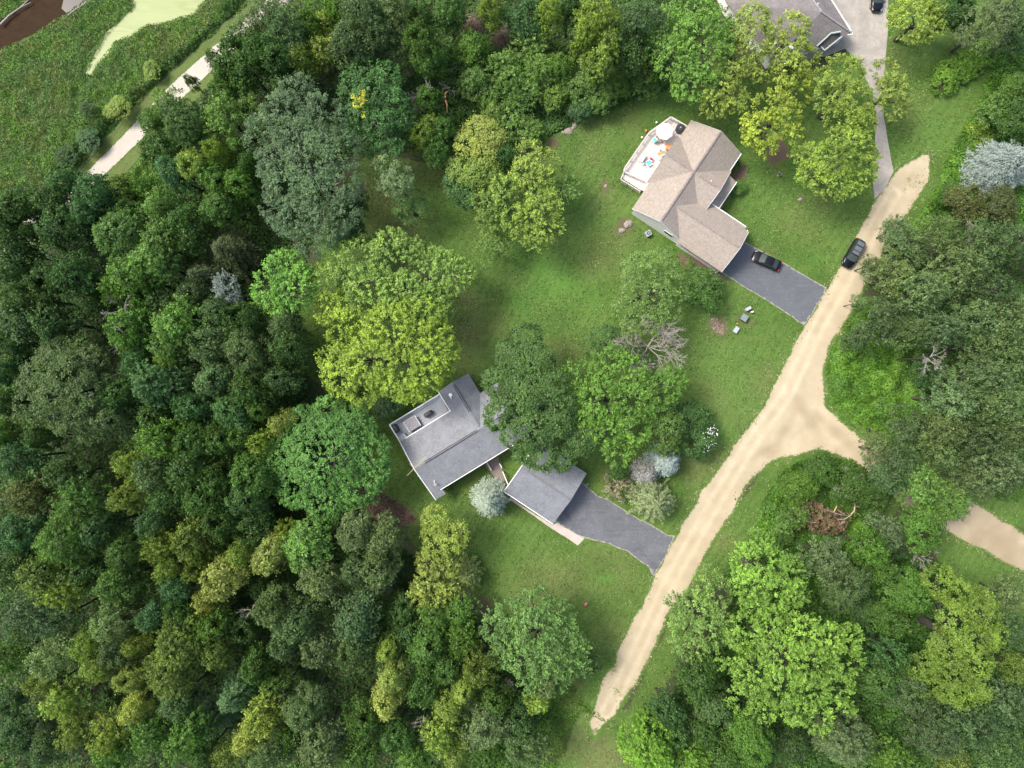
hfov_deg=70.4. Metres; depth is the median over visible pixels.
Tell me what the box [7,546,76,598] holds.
broadleaf tree
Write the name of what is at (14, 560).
broadleaf tree
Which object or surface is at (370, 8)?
broadleaf tree
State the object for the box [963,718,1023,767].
broadleaf tree
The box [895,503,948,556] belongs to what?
broadleaf tree
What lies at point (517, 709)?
broadleaf tree
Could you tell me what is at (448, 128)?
broadleaf tree
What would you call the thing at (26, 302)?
broadleaf tree
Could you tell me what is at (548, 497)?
detached garage
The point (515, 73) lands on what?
broadleaf tree
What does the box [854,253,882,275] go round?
broadleaf tree
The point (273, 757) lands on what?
broadleaf tree
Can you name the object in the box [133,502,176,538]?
broadleaf tree
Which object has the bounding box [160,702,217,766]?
broadleaf tree
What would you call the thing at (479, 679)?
broadleaf tree
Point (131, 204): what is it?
broadleaf tree
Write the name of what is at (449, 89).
dead tree
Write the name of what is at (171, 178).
broadleaf tree
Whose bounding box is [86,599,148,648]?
broadleaf tree
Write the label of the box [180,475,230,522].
broadleaf tree
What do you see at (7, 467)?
broadleaf tree
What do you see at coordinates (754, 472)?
verge weeds
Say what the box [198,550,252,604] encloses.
broadleaf tree
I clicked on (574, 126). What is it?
boulder
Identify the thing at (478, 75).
broadleaf tree
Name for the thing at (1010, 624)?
broadleaf tree
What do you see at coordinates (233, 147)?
broadleaf tree
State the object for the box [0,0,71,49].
mud bank
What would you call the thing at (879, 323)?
broadleaf tree
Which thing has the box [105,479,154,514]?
broadleaf tree
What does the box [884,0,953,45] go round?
broadleaf tree
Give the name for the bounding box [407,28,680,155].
undergrowth
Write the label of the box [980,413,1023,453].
broadleaf tree
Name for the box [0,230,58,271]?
broadleaf tree
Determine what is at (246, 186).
broadleaf tree
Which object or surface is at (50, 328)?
broadleaf tree
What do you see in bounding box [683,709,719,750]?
broadleaf tree
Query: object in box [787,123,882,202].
broadleaf tree
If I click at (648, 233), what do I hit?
air conditioner
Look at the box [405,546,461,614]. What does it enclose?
broadleaf tree
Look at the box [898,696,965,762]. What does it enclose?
broadleaf tree
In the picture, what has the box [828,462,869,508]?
bush
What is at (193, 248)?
broadleaf tree
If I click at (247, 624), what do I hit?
broadleaf tree
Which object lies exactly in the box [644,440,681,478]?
spruce tree
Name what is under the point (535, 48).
broadleaf tree
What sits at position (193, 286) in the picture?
broadleaf tree
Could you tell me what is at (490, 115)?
bush
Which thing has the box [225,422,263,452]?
broadleaf tree
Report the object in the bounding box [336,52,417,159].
broadleaf tree
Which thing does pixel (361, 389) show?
bush
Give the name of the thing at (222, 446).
broadleaf tree
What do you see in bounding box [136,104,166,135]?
broadleaf tree
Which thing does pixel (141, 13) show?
pond
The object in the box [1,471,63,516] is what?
broadleaf tree
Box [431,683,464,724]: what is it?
broadleaf tree
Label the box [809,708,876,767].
broadleaf tree
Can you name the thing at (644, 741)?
broadleaf tree
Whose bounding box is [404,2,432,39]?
broadleaf tree
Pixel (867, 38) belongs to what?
concrete driveway
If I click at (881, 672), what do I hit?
broadleaf tree
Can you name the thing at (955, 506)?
broadleaf tree
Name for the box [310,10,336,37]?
broadleaf tree
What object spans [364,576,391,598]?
broadleaf tree
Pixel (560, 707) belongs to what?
undergrowth
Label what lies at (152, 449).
broadleaf tree
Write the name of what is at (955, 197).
bush
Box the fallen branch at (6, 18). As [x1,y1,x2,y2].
[0,0,30,24]
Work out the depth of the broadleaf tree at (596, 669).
109.50 m
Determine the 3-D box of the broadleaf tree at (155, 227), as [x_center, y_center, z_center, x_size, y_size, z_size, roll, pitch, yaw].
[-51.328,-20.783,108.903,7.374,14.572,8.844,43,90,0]
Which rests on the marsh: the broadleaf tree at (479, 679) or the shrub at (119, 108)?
the shrub at (119, 108)
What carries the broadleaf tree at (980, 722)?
on the ground at (314, 392)
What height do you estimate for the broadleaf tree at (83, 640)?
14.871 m
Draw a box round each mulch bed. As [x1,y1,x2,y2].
[367,491,413,526]
[452,584,491,617]
[677,253,722,277]
[734,163,747,179]
[770,133,791,159]
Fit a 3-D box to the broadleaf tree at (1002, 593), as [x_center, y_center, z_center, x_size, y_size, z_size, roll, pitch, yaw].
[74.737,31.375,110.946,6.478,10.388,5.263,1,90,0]
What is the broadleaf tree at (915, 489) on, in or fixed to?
on the ground at (314, 392)
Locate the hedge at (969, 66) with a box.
[928,38,999,96]
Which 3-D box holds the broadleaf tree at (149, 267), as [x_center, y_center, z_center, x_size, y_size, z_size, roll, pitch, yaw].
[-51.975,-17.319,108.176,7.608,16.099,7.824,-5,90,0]
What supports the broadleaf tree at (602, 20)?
on the ground at (314, 392)
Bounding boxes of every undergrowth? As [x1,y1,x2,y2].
[0,172,531,767]
[103,106,212,208]
[148,0,713,291]
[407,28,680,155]
[463,676,605,767]
[646,613,1023,767]
[723,456,892,600]
[727,539,981,659]
[829,301,961,442]
[882,246,1023,501]
[911,38,1023,237]
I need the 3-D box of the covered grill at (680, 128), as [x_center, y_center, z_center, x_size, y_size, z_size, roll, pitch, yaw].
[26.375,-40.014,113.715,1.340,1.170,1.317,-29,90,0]
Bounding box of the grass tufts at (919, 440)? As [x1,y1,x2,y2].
[826,299,1023,522]
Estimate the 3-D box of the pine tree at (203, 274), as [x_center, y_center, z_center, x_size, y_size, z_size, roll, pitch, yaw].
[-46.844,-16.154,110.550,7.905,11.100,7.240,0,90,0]
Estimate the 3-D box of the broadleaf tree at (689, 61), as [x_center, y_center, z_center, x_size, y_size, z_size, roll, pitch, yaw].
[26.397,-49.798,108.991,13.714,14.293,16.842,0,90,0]
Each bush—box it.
[351,379,369,397]
[367,388,403,421]
[476,83,507,111]
[480,102,502,127]
[491,92,534,138]
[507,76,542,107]
[507,113,545,149]
[526,710,551,742]
[537,82,567,115]
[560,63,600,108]
[566,95,593,122]
[584,81,619,114]
[602,467,635,503]
[605,65,637,98]
[607,458,629,483]
[630,73,661,100]
[633,705,658,734]
[664,397,720,464]
[768,515,794,548]
[774,503,810,529]
[777,467,820,507]
[805,446,839,490]
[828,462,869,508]
[850,591,879,627]
[907,350,949,390]
[935,178,966,209]
[943,182,985,223]
[972,87,1017,129]
[990,97,1023,142]
[998,71,1023,100]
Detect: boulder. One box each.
[564,127,572,134]
[571,122,576,129]
[624,220,632,227]
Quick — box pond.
[86,0,204,73]
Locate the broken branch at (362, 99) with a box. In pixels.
[351,88,376,130]
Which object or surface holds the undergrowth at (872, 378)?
on the verge at (1003, 514)
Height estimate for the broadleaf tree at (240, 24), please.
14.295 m
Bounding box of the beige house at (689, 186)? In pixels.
[619,116,748,272]
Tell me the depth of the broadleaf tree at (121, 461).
104.09 m
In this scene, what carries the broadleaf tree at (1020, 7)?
on the lawn at (778, 326)
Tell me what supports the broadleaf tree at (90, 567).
on the ground at (314, 392)
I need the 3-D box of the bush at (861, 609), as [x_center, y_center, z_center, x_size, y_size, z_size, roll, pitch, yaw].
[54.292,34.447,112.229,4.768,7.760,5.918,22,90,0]
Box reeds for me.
[41,0,238,187]
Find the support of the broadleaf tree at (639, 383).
on the ground at (314, 392)
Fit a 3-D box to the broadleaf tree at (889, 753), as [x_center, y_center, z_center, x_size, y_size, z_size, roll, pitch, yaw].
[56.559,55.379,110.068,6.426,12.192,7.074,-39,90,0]
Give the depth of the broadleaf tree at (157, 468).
102.43 m
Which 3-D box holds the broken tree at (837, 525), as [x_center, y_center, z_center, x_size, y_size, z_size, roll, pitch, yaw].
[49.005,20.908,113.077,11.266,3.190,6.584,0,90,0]
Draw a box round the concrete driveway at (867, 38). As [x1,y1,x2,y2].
[805,0,892,198]
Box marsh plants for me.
[0,0,249,208]
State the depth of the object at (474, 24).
113.93 m
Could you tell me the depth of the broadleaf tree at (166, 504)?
103.33 m
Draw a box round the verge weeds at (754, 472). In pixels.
[588,152,1020,740]
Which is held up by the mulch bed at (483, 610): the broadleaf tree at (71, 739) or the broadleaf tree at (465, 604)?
the broadleaf tree at (465, 604)
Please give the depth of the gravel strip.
115.97 m
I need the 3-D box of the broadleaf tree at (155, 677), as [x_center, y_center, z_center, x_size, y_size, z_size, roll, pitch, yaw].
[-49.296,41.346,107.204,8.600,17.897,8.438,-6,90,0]
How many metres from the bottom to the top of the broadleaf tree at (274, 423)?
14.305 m
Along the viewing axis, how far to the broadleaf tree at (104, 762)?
105.34 m
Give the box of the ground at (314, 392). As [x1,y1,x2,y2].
[0,0,1023,767]
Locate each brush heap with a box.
[86,666,130,696]
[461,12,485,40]
[486,23,514,52]
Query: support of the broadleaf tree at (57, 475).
on the ground at (314, 392)
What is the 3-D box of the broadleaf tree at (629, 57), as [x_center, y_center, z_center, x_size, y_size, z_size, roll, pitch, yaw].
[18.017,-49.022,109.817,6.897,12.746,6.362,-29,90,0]
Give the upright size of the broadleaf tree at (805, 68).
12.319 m
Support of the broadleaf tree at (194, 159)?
on the ground at (314, 392)
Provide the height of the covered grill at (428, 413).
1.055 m
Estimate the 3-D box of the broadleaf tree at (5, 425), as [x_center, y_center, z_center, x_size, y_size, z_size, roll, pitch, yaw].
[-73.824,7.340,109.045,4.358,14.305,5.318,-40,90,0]
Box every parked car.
[751,251,781,270]
[841,238,865,268]
[869,0,884,12]
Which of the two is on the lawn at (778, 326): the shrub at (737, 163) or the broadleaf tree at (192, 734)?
the shrub at (737, 163)
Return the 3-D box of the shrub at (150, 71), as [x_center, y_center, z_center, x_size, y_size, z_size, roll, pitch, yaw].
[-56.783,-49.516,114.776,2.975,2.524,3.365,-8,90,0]
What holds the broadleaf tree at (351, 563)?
on the ground at (314, 392)
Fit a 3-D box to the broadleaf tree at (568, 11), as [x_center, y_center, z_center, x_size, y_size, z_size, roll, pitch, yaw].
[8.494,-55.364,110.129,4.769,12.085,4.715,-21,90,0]
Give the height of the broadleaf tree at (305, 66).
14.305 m
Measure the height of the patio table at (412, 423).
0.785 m
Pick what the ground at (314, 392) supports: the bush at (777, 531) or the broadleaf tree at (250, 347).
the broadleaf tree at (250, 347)
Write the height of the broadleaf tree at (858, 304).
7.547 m
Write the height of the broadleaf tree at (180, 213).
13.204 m
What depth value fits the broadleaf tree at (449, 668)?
106.25 m
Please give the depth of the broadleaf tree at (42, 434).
106.23 m
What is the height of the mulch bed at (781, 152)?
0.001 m
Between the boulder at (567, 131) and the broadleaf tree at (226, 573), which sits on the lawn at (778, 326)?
the boulder at (567, 131)
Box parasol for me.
[656,123,672,139]
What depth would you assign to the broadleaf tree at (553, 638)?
104.99 m
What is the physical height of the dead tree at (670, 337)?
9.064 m
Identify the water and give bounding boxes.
[62,0,84,11]
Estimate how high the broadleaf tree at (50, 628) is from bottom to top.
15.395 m
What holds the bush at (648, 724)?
on the ground at (314, 392)
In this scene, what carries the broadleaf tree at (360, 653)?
on the ground at (314, 392)
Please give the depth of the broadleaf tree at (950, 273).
103.42 m
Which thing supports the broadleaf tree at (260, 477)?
on the ground at (314, 392)
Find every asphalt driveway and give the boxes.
[555,482,674,575]
[721,241,825,324]
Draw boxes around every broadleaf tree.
[0,182,45,235]
[0,215,31,244]
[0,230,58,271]
[0,244,43,283]
[0,278,74,318]
[0,296,49,348]
[0,330,52,363]
[0,356,46,387]
[0,388,51,417]
[0,417,29,446]
[0,435,65,482]
[0,504,53,560]
[0,549,37,588]
[0,590,71,645]
[0,628,52,682]
[0,683,32,718]
[0,712,41,758]
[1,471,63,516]
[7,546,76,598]
[10,339,110,446]
[16,221,67,242]
[20,422,73,451]
[20,620,99,682]
[20,662,76,701]
[21,257,80,304]
[24,597,98,641]
[26,297,95,349]
[27,187,75,223]
[27,727,66,767]
[30,203,96,258]
[31,498,104,566]
[33,576,99,612]
[35,675,94,723]
[41,164,95,201]
[41,454,102,495]
[48,249,120,301]
[51,702,99,752]
[57,472,130,522]
[67,195,111,231]
[67,550,110,587]
[68,620,124,663]
[69,169,125,220]
[75,287,126,319]
[77,504,141,553]
[78,640,137,685]
[83,698,145,758]
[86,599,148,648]
[89,401,149,441]
[90,672,129,713]
[90,726,138,767]
[91,204,158,272]
[92,375,145,415]
[92,558,156,605]
[93,628,151,675]
[96,274,136,307]
[102,303,157,360]
[102,524,157,573]
[105,173,148,207]
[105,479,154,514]
[106,250,168,300]
[108,446,150,481]
[111,659,155,694]
[114,198,153,225]
[116,684,161,728]
[118,627,156,658]
[119,342,160,382]
[126,174,163,201]
[126,241,186,292]
[127,280,163,315]
[127,355,196,412]
[127,704,178,755]
[129,447,184,496]
[131,416,194,466]
[131,595,175,633]
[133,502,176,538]
[134,397,183,440]
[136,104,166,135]
[136,126,181,173]
[137,213,194,268]
[138,523,199,563]
[140,644,203,700]
[141,185,190,222]
[143,291,187,323]
[144,321,196,367]
[145,468,193,520]
[149,293,207,347]
[150,85,190,126]
[150,612,215,680]
[151,154,204,195]
[151,552,201,585]
[153,348,199,375]
[155,671,209,723]
[156,95,218,152]
[158,564,204,606]
[160,588,197,632]
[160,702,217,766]
[162,201,207,243]
[162,441,220,499]
[169,383,214,426]
[169,509,217,566]
[172,418,221,461]
[174,146,218,185]
[175,225,210,258]
[176,276,214,309]
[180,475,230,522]
[180,549,226,584]
[182,73,210,99]
[183,324,243,367]
[188,597,240,647]
[189,725,229,767]
[190,579,230,615]
[192,357,243,401]
[192,457,232,498]
[194,158,244,202]
[195,627,242,671]
[196,186,246,228]
[197,418,242,462]
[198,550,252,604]
[199,505,243,544]
[200,89,263,144]
[200,135,235,164]
[200,293,239,328]
[204,47,223,71]
[207,56,239,89]
[207,76,251,117]
[207,392,258,434]
[208,733,242,767]
[212,29,268,97]
[219,300,267,339]
[220,166,265,208]
[221,327,278,379]
[221,474,275,522]
[224,11,266,58]
[224,534,258,568]
[224,606,260,645]
[225,134,256,161]
[225,361,276,408]
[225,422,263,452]
[227,447,279,499]
[228,502,276,549]
[229,710,269,756]
[237,151,268,186]
[237,641,276,685]
[238,26,285,84]
[238,687,288,741]
[239,69,365,258]
[243,0,289,45]
[245,427,281,458]
[246,395,282,425]
[247,720,293,767]
[248,529,290,577]
[248,572,276,599]
[249,246,320,324]
[250,579,302,631]
[256,40,301,93]
[258,664,296,697]
[259,3,306,63]
[259,364,307,397]
[262,393,391,524]
[265,326,318,373]
[266,305,306,346]
[266,406,301,437]
[266,623,307,660]
[271,517,301,544]
[271,595,327,646]
[273,721,305,759]
[279,513,335,573]
[281,675,329,733]
[285,39,322,88]
[289,8,324,52]
[292,706,351,767]
[296,553,343,601]
[297,622,344,668]
[301,0,325,20]
[307,31,345,77]
[307,225,477,328]
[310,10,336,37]
[312,287,461,408]
[320,0,354,30]
[324,211,366,249]
[325,15,380,76]
[329,588,383,644]
[335,393,356,412]
[335,504,376,553]
[335,634,377,670]
[335,730,381,767]
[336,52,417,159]
[336,186,369,219]
[336,550,380,590]
[338,0,386,44]
[340,691,390,745]
[358,548,403,591]
[361,15,401,73]
[362,508,409,558]
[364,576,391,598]
[367,614,388,641]
[368,678,407,721]
[371,147,413,200]
[373,0,414,47]
[374,629,402,662]
[376,650,407,694]
[377,706,419,756]
[380,588,421,630]
[389,617,423,650]
[391,183,430,227]
[395,730,433,767]
[399,18,442,74]
[403,661,443,711]
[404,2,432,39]
[404,614,454,671]
[405,111,443,156]
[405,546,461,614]
[408,43,448,86]
[413,83,444,119]
[415,596,455,631]
[418,710,462,759]
[419,501,470,564]
[422,137,454,172]
[430,0,468,41]
[431,649,466,685]
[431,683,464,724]
[432,115,457,148]
[438,589,482,629]
[440,611,483,660]
[441,164,483,212]
[443,725,469,767]
[444,152,503,191]
[450,668,477,705]
[452,26,493,67]
[452,111,508,170]
[455,701,514,755]
[456,65,491,101]
[462,641,500,688]
[470,170,541,237]
[470,223,511,264]
[474,676,516,718]
[475,0,505,35]
[478,321,597,474]
[478,582,593,698]
[481,47,520,89]
[495,63,525,103]
[496,146,521,174]
[500,719,554,767]
[501,0,548,44]
[504,689,540,740]
[507,24,556,66]
[508,137,559,194]
[509,172,565,254]
[523,687,551,716]
[524,52,557,86]
[532,660,559,700]
[533,0,563,40]
[546,50,575,85]
[546,163,582,204]
[555,0,583,37]
[556,340,688,468]
[566,16,605,70]
[572,0,623,48]
[577,42,614,86]
[579,646,605,677]
[581,322,630,361]
[593,26,619,75]
[607,247,691,338]
[608,0,674,49]
[610,27,656,78]
[615,705,673,767]
[618,339,642,366]
[639,47,667,86]
[641,393,685,457]
[643,683,688,731]
[648,0,736,104]
[656,713,694,749]
[662,562,736,664]
[669,648,722,707]
[675,739,714,767]
[679,266,724,315]
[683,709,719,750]
[691,679,733,726]
[697,39,777,119]
[705,736,741,767]
[713,602,866,738]
[716,708,777,767]
[725,0,776,59]
[728,525,810,621]
[739,69,812,159]
[764,9,812,65]
[772,37,822,91]
[775,726,809,761]
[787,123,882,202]
[794,534,849,585]
[808,53,878,133]
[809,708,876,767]
[818,553,873,614]
[837,318,874,355]
[839,523,890,567]
[843,293,870,314]
[850,654,901,705]
[852,626,908,670]
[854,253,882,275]
[854,479,892,516]
[858,294,916,348]
[858,427,894,468]
[860,249,916,303]
[861,551,899,584]
[862,509,909,552]
[863,596,915,640]
[865,730,915,767]
[867,57,913,121]
[867,460,909,497]
[876,214,907,242]
[876,565,933,616]
[878,432,926,478]
[880,214,935,270]
[880,313,937,354]
[880,665,930,712]
[881,641,920,677]
[883,269,952,315]
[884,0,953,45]
[885,403,934,445]
[891,459,949,515]
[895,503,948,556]
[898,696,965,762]
[904,501,946,530]
[907,214,970,252]
[907,562,1013,713]
[908,408,972,451]
[908,436,967,474]
[909,367,978,420]
[914,306,965,350]
[915,240,992,300]
[918,727,974,767]
[927,479,973,522]
[930,0,977,33]
[931,295,1005,349]
[936,413,1008,461]
[939,212,1014,280]
[940,695,1007,752]
[941,456,995,502]
[942,352,1015,400]
[942,385,1005,426]
[944,269,1022,312]
[949,326,1022,369]
[950,0,1021,56]
[950,444,1023,498]
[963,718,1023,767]
[966,287,1023,344]
[968,674,1023,727]
[969,379,1023,429]
[971,340,1023,380]
[974,184,1021,227]
[976,0,1023,37]
[978,609,1023,650]
[979,573,1023,611]
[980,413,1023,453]
[988,17,1023,56]
[988,646,1023,684]
[993,222,1023,264]
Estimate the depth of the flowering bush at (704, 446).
111.34 m
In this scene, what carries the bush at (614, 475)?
on the ground at (314, 392)
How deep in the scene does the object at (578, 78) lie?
110.95 m
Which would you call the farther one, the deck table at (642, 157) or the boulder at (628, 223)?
the boulder at (628, 223)
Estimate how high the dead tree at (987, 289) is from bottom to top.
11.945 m
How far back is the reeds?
115.42 m
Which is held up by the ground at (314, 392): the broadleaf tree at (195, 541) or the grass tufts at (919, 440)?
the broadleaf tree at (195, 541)
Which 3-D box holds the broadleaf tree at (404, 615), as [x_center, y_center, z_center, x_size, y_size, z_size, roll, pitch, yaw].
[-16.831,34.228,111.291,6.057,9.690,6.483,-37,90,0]
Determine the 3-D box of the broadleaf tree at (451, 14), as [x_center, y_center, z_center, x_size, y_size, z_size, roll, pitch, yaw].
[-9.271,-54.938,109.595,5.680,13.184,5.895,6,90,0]
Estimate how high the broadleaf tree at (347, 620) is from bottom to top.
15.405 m
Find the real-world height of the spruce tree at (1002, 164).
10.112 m
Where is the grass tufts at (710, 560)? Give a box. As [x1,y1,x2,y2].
[599,464,877,767]
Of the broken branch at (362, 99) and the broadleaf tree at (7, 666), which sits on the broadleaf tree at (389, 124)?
the broken branch at (362, 99)
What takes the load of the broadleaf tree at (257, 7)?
on the ground at (314, 392)
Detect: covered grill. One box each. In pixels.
[391,424,399,432]
[424,410,432,417]
[675,123,684,133]
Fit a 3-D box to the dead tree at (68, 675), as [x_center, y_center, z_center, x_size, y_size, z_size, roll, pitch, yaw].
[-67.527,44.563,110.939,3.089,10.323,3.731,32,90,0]
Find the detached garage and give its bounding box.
[504,446,586,523]
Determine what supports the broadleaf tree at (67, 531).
on the ground at (314, 392)
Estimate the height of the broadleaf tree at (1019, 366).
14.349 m
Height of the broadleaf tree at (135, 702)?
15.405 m
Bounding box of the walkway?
[484,456,508,496]
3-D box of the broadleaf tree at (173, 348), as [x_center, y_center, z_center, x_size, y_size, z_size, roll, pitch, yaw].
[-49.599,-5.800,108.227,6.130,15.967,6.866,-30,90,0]
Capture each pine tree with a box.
[186,258,242,295]
[205,225,266,284]
[451,553,485,590]
[625,478,677,524]
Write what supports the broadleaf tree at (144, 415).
on the ground at (314, 392)
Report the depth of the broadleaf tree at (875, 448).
109.72 m
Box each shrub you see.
[52,142,78,167]
[75,127,100,155]
[78,100,94,116]
[102,95,132,119]
[143,60,160,81]
[685,259,695,269]
[731,159,740,171]
[732,179,747,194]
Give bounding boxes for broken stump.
[443,91,447,112]
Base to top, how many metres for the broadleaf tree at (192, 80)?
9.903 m
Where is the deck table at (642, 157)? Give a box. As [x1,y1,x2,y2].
[638,153,645,162]
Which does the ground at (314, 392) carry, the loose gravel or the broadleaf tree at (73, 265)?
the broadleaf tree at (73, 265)
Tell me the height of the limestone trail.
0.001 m
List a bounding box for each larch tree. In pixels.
[193,682,240,735]
[216,653,272,712]
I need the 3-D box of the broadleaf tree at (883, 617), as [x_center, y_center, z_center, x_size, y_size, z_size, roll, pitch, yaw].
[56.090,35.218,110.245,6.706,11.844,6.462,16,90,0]
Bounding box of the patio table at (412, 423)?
[403,416,420,431]
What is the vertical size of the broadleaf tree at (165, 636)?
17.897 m
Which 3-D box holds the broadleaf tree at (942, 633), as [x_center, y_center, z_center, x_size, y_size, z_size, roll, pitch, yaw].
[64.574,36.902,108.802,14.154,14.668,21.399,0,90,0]
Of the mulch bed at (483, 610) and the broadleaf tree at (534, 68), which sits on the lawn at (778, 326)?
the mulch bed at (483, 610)
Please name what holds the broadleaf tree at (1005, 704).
on the ground at (314, 392)
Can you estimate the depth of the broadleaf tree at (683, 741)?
106.92 m
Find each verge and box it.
[8,0,301,255]
[595,452,900,767]
[825,296,1023,527]
[936,533,1023,647]
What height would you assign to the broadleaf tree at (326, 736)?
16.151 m
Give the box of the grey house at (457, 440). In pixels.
[389,374,528,499]
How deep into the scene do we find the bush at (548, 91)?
111.83 m
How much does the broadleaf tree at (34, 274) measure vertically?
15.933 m
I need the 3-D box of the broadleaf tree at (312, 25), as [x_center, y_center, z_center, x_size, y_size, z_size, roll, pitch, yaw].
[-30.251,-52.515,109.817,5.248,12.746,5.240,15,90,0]
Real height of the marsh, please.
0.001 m
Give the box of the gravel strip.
[510,498,583,544]
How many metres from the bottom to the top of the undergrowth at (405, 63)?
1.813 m
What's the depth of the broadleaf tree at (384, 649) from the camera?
106.15 m
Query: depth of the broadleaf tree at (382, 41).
102.98 m
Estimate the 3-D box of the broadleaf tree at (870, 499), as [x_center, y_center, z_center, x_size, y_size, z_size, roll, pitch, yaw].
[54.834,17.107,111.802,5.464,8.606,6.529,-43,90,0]
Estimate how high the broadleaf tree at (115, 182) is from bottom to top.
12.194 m
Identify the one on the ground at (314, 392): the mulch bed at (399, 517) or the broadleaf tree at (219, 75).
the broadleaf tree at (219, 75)
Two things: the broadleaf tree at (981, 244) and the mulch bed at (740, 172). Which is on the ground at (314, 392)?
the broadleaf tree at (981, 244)
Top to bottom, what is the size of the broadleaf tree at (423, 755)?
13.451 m
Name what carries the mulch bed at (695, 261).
on the lawn at (778, 326)
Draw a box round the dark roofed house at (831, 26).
[717,0,852,68]
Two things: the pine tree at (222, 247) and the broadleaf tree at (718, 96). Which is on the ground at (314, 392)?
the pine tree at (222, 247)
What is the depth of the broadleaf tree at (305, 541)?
103.87 m
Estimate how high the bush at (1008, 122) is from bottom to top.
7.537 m
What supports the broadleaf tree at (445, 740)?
on the ground at (314, 392)
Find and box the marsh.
[0,0,250,227]
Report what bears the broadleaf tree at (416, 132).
on the ground at (314, 392)
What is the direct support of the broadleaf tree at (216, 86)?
on the ground at (314, 392)
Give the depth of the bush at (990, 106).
111.67 m
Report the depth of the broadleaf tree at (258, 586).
108.36 m
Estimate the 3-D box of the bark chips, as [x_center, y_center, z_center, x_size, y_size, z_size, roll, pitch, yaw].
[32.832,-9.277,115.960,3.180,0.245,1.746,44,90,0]
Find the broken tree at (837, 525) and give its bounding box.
[791,500,861,536]
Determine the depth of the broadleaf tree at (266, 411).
105.17 m
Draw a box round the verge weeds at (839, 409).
[824,286,876,440]
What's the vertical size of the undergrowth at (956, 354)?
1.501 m
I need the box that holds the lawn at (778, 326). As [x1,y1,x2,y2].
[296,0,1023,767]
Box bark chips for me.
[709,318,725,334]
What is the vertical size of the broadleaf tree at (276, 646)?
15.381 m
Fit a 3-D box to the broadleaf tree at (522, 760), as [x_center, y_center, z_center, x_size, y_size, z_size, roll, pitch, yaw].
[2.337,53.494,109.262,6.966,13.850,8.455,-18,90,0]
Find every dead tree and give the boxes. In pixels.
[41,663,87,696]
[100,293,135,321]
[235,594,270,618]
[280,666,300,699]
[408,77,432,112]
[410,708,429,741]
[441,81,454,96]
[503,673,516,693]
[610,316,686,374]
[896,342,946,373]
[897,549,939,572]
[932,220,1001,254]
[949,282,1003,298]
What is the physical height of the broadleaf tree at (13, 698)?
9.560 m
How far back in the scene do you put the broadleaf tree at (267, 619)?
103.22 m
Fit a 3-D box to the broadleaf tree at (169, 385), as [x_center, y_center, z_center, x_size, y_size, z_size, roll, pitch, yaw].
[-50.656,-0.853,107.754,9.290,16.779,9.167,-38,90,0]
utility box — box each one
[732,326,739,333]
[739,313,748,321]
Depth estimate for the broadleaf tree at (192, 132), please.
104.12 m
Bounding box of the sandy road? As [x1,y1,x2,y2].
[586,150,1023,743]
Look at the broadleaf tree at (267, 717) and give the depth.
104.63 m
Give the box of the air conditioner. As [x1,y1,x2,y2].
[644,230,651,237]
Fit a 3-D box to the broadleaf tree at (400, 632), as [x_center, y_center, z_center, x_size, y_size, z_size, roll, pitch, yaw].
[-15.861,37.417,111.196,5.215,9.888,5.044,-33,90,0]
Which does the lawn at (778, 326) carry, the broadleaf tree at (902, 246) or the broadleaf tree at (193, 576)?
the broadleaf tree at (902, 246)
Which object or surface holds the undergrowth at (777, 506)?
on the verge at (757, 487)
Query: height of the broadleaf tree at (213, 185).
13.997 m
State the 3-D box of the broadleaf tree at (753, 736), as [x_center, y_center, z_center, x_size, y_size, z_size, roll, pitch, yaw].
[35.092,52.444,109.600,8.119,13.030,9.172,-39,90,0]
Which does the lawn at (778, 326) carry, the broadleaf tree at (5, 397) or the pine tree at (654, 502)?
the pine tree at (654, 502)
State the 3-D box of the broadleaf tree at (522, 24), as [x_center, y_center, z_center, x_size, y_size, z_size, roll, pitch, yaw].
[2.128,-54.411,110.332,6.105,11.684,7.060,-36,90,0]
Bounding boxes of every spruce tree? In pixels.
[210,268,249,304]
[468,475,511,518]
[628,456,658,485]
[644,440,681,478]
[958,137,1023,204]
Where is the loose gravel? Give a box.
[580,150,1020,744]
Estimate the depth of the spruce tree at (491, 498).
112.05 m
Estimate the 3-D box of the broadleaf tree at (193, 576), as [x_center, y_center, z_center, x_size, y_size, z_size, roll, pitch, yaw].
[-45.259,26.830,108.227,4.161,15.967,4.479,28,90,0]
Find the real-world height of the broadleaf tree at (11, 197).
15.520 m
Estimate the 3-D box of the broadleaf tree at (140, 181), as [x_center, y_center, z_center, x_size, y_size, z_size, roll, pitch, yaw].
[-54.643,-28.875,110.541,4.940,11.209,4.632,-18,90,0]
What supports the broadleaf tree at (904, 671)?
on the ground at (314, 392)
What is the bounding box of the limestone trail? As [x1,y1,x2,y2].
[0,0,291,260]
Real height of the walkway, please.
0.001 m
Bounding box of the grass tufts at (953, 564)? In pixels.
[942,533,1023,641]
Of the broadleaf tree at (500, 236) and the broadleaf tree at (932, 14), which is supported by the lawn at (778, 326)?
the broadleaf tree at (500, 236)
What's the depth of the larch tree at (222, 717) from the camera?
110.92 m
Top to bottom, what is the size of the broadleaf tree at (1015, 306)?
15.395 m
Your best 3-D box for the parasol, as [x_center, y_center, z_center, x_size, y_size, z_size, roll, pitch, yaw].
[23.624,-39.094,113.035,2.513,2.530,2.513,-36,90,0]
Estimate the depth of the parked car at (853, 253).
114.66 m
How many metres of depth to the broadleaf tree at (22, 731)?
109.41 m
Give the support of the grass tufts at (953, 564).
on the verge at (942, 555)
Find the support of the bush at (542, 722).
on the ground at (314, 392)
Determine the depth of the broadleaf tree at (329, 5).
105.39 m

